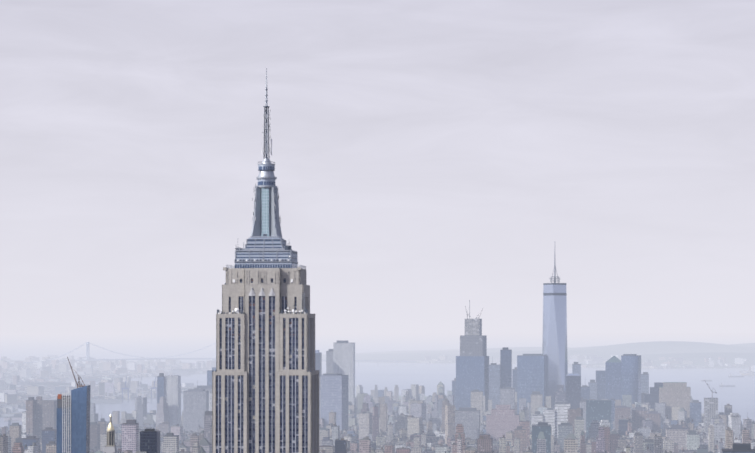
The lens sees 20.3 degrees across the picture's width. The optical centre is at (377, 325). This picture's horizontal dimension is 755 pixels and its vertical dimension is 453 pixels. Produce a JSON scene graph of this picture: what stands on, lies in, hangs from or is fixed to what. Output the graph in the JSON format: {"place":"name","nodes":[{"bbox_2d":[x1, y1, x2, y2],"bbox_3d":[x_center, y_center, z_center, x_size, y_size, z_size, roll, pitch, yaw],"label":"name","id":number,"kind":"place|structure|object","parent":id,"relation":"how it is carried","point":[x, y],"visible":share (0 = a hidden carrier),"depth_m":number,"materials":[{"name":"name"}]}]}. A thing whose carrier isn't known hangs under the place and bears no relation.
{"place":"outdoors","nodes":[
{"label":"outdoors","id":0,"kind":"place"},
{"bbox_2d":[8,382,97,385],"bbox_3d":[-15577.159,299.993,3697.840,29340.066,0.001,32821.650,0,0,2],"label":"brooklyn ground","id":1,"kind":"structure","parent":0,"point":[52,383],"depth_m":10958.25,"materials":[{"name":"grey"}]},
{"bbox_2d":[0,355,215,413],"bbox_3d":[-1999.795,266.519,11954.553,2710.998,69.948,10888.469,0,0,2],"label":"distant city","id":2,"kind":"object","parent":1,"relation":"on","point":[20,375],"visible":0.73,"depth_m":11842.02,"materials":[{"name":"beige brick"}]},
{"bbox_2d":[0,333,754,428],"bbox_3d":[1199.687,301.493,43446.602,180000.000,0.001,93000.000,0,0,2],"label":"haze","id":3,"kind":"object","parent":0,"point":[739,396],"visible":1,"depth_m":25744.78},
{"bbox_2d":[57,357,159,452],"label":"foreground buildings","id":4,"kind":"structure","parent":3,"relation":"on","point":[73,421],"depth_m":2273.71,"materials":[{"name":"glass"}]},
{"bbox_2d":[10,342,415,365],"bbox_3d":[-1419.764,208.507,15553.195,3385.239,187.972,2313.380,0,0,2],"label":"suspension bridge","id":5,"kind":"structure","parent":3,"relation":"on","point":[88,352],"depth_m":15295.99,"materials":[{"name":"silver metal"}]},
{"bbox_2d":[212,68,318,452],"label":"skyscraper","id":6,"kind":"structure","parent":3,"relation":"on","point":[265,386],"depth_m":1266.32,"materials":[{"name":"stone"}]},
{"bbox_2d":[0,369,754,420],"bbox_3d":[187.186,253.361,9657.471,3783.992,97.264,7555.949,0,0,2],"label":"buildings","id":7,"kind":"structure","parent":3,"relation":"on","point":[14,416],"depth_m":8594.12,"materials":[{"name":"grey concrete"}]},
{"bbox_2d":[390,354,754,375],"bbox_3d":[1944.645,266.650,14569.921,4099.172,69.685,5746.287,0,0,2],"label":"bayonne lowrise","id":8,"kind":"structure","parent":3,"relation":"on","point":[594,359],"depth_m":15366.48,"materials":[{"name":"beige brick"}]},
{"bbox_2d":[0,0,754,332],"label":"sky","id":9,"kind":"structure","parent":0,"point":[431,158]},
{"bbox_2d":[322,341,754,374],"bbox_3d":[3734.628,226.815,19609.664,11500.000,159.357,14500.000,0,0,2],"label":"distant hills","id":10,"kind":"structure","parent":0,"point":[697,352],"depth_m":18836.38,"materials":[{"name":"grey"}]},
{"label":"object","id":11,"kind":"structure","parent":0,"visible":0},
{"bbox_2d":[0,381,754,452],"bbox_3d":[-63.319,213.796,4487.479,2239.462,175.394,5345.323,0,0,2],"label":"city buildings","id":12,"kind":"structure","parent":11,"relation":"on","point":[412,420],"depth_m":4856.26,"materials":[{"name":"grey brick"}]},
{"bbox_2d":[9,341,754,452],"bbox_3d":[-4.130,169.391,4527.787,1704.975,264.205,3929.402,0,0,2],"label":"city buildings","id":13,"kind":"structure","parent":11,"relation":"on","point":[617,379],"depth_m":5349.83,"materials":[{"name":"beige brick"}]},
{"bbox_2d":[456,300,488,410],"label":"skyscraper","id":14,"kind":"structure","parent":11,"relation":"on","point":[472,366],"depth_m":5986.33,"materials":[{"name":"blue glass"}]},
{"bbox_2d":[542,253,567,408],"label":"skyscraper","id":15,"kind":"structure","parent":11,"relation":"on","point":[554,347],"depth_m":5868.90,"materials":[{"name":"blue glass"}]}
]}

